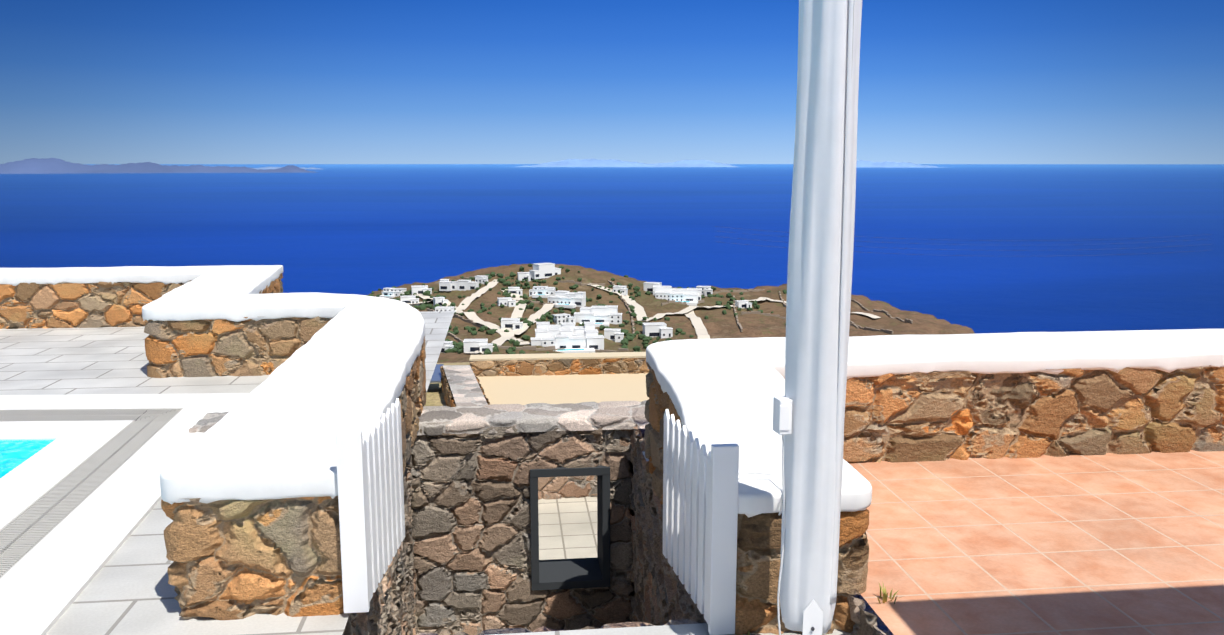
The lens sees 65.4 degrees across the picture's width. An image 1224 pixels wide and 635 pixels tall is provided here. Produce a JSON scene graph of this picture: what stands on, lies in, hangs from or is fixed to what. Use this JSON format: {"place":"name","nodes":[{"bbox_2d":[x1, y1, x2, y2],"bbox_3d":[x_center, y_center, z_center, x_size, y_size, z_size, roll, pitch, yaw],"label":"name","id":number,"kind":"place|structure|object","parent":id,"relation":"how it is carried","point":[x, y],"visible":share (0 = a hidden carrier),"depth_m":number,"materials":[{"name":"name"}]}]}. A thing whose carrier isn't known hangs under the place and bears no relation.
{"place":"outdoors","nodes":[
{"label":"outdoors","id":0,"kind":"place"},
{"bbox_2d":[0,158,313,173],"bbox_3d":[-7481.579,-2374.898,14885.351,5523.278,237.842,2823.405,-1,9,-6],"label":"island","id":1,"kind":"structure","parent":0,"point":[43,166],"depth_m":14702.17,"materials":[{"name":"blue"}]},
{"bbox_2d":[0,273,425,619],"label":"stone wall","id":2,"kind":"structure","parent":0,"point":[236,559],"depth_m":5.26,"materials":[{"name":"brown stone"}]},
{"bbox_2d":[0,265,424,504],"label":"wall coping","id":3,"kind":"object","parent":2,"relation":"on","point":[348,367],"visible":0.94,"depth_m":7.42,"materials":[{"name":"white paint"}]},
{"bbox_2d":[335,398,404,612],"bbox_3d":[-1.409,1.036,5.634,0.138,1.020,1.012,0,9,-1],"label":"gate leaf","id":4,"kind":"object","parent":2,"relation":"attached to","point":[371,498],"visible":1,"depth_m":5.28,"materials":[{"name":"white paint"}]},
{"bbox_2d":[253,166,319,168],"bbox_3d":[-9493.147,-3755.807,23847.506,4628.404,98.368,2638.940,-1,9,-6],"label":"island","id":5,"kind":"structure","parent":0,"point":[269,167],"depth_m":24087.31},
{"bbox_2d":[0,311,850,634],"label":"paved terrace","id":6,"kind":"structure","parent":0,"point":[128,589],"depth_m":6.57,"materials":[{"name":"stone"}]},
{"bbox_2d":[0,408,182,578],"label":"pool drain grating","id":7,"kind":"object","parent":6,"relation":"on","point":[26,531],"visible":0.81,"depth_m":7.63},
{"bbox_2d":[0,440,53,477],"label":"swimming pool","id":8,"kind":"structure","parent":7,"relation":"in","point":[14,454],"depth_m":8.20,"materials":[{"name":"teal liquid"}]},
{"bbox_2d":[0,393,248,634],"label":"pool surround","id":9,"kind":"object","parent":6,"relation":"on","point":[47,579],"visible":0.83,"depth_m":7.20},
{"bbox_2d":[739,435,784,634],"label":"parasol cables","id":10,"kind":"object","parent":6,"relation":"on","point":[780,513],"visible":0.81,"depth_m":4.44,"materials":[{"name":"white plastic"}]},
{"bbox_2d":[847,595,886,634],"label":"rock","id":11,"kind":"object","parent":6,"relation":"on","point":[864,621],"visible":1,"depth_m":4.90,"materials":[{"name":"stone"}]},
{"bbox_2d":[425,362,469,405],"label":"dry grass slope","id":12,"kind":"structure","parent":0,"point":[434,395],"depth_m":23.91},
{"bbox_2d":[430,364,443,382],"bbox_3d":[-4.953,1.460,24.843,1.110,0.050,2.031,-1,9,-6],"label":"solar panel","id":13,"kind":"object","parent":12,"relation":"on","point":[436,377],"visible":0.29,"depth_m":24.50,"materials":[{"name":"blue"}]},
{"bbox_2d":[440,366,489,406],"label":"stone wall","id":14,"kind":"structure","parent":12,"relation":"on","point":[446,392],"depth_m":22.88,"materials":[{"name":"stone"}]},
{"bbox_2d":[443,365,487,406],"bbox_3d":[-3.287,1.725,21.710,0.694,0.001,6.344,-2,9,-14],"label":"wall coping","id":15,"kind":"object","parent":14,"relation":"on","point":[466,390],"depth_m":22.33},
{"bbox_2d":[477,373,648,404],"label":"flat roof","id":16,"kind":"structure","parent":12,"relation":"on","point":[556,389],"depth_m":23.41,"materials":[{"name":"beige concrete"}]},
{"bbox_2d":[469,358,649,376],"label":"stone wall","id":17,"kind":"structure","parent":16,"relation":"on","point":[558,367],"depth_m":24.87,"materials":[{"name":"stone"}]},
{"bbox_2d":[469,352,645,360],"bbox_3d":[-0.074,1.003,25.230,7.300,0.050,0.560,-1,9,-5],"label":"wall coping","id":18,"kind":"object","parent":17,"relation":"on","point":[545,356],"depth_m":24.97,"materials":[{"name":"beige"}]},
{"bbox_2d":[343,424,706,634],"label":"stairwell stone walls","id":19,"kind":"structure","parent":0,"point":[460,564],"depth_m":9.15,"materials":[{"name":"brown stone"}]},
{"bbox_2d":[189,400,648,435],"bbox_3d":[0.648,0.961,9.507,9.150,0.110,0.580,-1,9,-6],"label":"wall coping","id":20,"kind":"object","parent":19,"relation":"on","point":[546,417],"visible":0.23,"depth_m":9.14,"materials":[{"name":"stone"}]},
{"bbox_2d":[530,465,609,590],"bbox_3d":[-0.430,2.010,9.504,0.770,1.220,0.545,-1,9,-6],"label":"window frame","id":21,"kind":"object","parent":19,"relation":"in","point":[553,574],"visible":0.67,"depth_m":9.32,"materials":[{"name":"black metal"}]},
{"bbox_2d":[383,294,689,350],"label":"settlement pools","id":22,"kind":"object","parent":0,"point":[569,304],"visible":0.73,"depth_m":705.75,"materials":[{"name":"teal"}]},
{"bbox_2d":[379,264,751,352],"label":"houses","id":23,"kind":"structure","parent":0,"point":[542,271],"depth_m":708.01,"materials":[{"name":"white paint"}]},
{"bbox_2d":[383,263,749,345],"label":"settlement roofs","id":24,"kind":"structure","parent":23,"relation":"on","point":[564,329],"depth_m":680.52,"materials":[{"name":"white paint"}]},
{"bbox_2d":[384,273,749,351],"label":"windows","id":25,"kind":"structure","parent":23,"relation":"attached to","point":[518,326],"depth_m":718.30,"materials":[{"name":"black glass"}]},
{"bbox_2d":[538,496,596,559],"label":"patio floor","id":26,"kind":"structure","parent":0,"point":[567,528],"depth_m":12.32,"materials":[{"name":"beige tile"}]},
{"bbox_2d":[538,475,596,499],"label":"stone wall","id":27,"kind":"structure","parent":26,"relation":"on","point":[549,488],"depth_m":13.41,"materials":[{"name":"brown stone"}]},
{"bbox_2d":[639,429,893,634],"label":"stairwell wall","id":28,"kind":"structure","parent":26,"relation":"on","point":[882,626],"depth_m":9.87,"materials":[{"name":"stone"}]},
{"bbox_2d":[0,164,1223,333],"bbox_3d":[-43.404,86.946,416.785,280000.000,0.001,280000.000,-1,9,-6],"label":"sea","id":29,"kind":"structure","parent":0,"point":[362,229],"depth_m":2251.68,"materials":[{"name":"liquid"}]},
{"bbox_2d":[0,0,1223,163],"label":"sky","id":30,"kind":"structure","parent":0,"point":[82,81],"materials":[{"name":"blue"}]},
{"bbox_2d":[517,159,736,166],"bbox_3d":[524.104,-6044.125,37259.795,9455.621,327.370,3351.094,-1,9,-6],"label":"island","id":31,"kind":"structure","parent":0,"point":[612,163],"depth_m":36897.33,"materials":[{"name":"blue"}]},
{"bbox_2d":[427,274,912,352],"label":"terrace walls","id":32,"kind":"structure","parent":0,"point":[852,323],"depth_m":741.81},
{"bbox_2d":[369,264,974,362],"bbox_3d":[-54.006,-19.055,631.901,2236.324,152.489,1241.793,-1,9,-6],"label":"hillside terrain","id":33,"kind":"structure","parent":0,"point":[717,323],"depth_m":749.52,"materials":[{"name":"brown soil"}]},
{"bbox_2d":[366,263,786,354],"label":"shrubs","id":34,"kind":"object","parent":33,"relation":"on","point":[510,350],"visible":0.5,"depth_m":733.14,"materials":[{"name":"green plant"}]},
{"bbox_2d":[407,280,880,353],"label":"roads","id":35,"kind":"structure","parent":33,"relation":"on","point":[699,327],"depth_m":719.22,"materials":[{"name":"beige concrete"}]},
{"bbox_2d":[780,0,861,633],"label":"closed parasol","id":36,"kind":"object","parent":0,"point":[813,296],"visible":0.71,"depth_m":4.21,"materials":[{"name":"white fabric"}]},
{"bbox_2d":[773,396,791,434],"bbox_3d":[0.776,0.446,4.339,0.067,0.160,0.096,-1,9,-6],"label":"electrical box","id":37,"kind":"object","parent":36,"relation":"attached to","point":[782,415],"visible":1,"depth_m":4.30,"materials":[{"name":"white plastic"}]},
{"bbox_2d":[802,599,822,634],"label":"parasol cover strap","id":38,"kind":"object","parent":36,"relation":"attached to","point":[812,614],"visible":1,"depth_m":4.40,"materials":[{"name":"white fabric"}]},
{"bbox_2d":[830,0,857,603],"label":"parasol zip flap","id":39,"kind":"object","parent":36,"relation":"attached to","point":[848,172],"visible":1,"depth_m":4.17,"materials":[{"name":"fabric"}]},
{"bbox_2d":[851,0,854,77],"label":"parasol zip seam","id":40,"kind":"object","parent":36,"relation":"attached to","point":[852,40],"visible":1,"depth_m":4.01,"materials":[{"name":"grey fabric"}]},
{"bbox_2d":[748,583,900,634],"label":"wall weeds","id":41,"kind":"object","parent":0,"point":[884,596],"depth_m":4.98,"materials":[{"name":"plant"}]},
{"bbox_2d":[856,160,950,167],"bbox_3d":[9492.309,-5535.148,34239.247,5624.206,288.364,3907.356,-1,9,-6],"label":"island","id":42,"kind":"structure","parent":0,"point":[866,164],"depth_m":33592.15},
{"bbox_2d":[849,450,1223,634],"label":"terrace floor","id":43,"kind":"structure","parent":0,"point":[1109,544],"depth_m":5.71,"materials":[{"name":"tile"}]},
{"bbox_2d":[644,363,1223,634],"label":"stone wall","id":44,"kind":"structure","parent":43,"relation":"on","point":[930,416],"depth_m":7.31,"materials":[{"name":"brown stone"}]},
{"bbox_2d":[663,409,738,634],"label":"gate leaf","id":45,"kind":"object","parent":44,"relation":"attached to","point":[700,502],"visible":1,"depth_m":5.06,"materials":[{"name":"white paint"}]},
{"bbox_2d":[646,329,1223,517],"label":"wall coping","id":46,"kind":"object","parent":44,"relation":"on","point":[722,390],"visible":0.79,"depth_m":7.21,"materials":[{"name":"white paint"}]}
]}

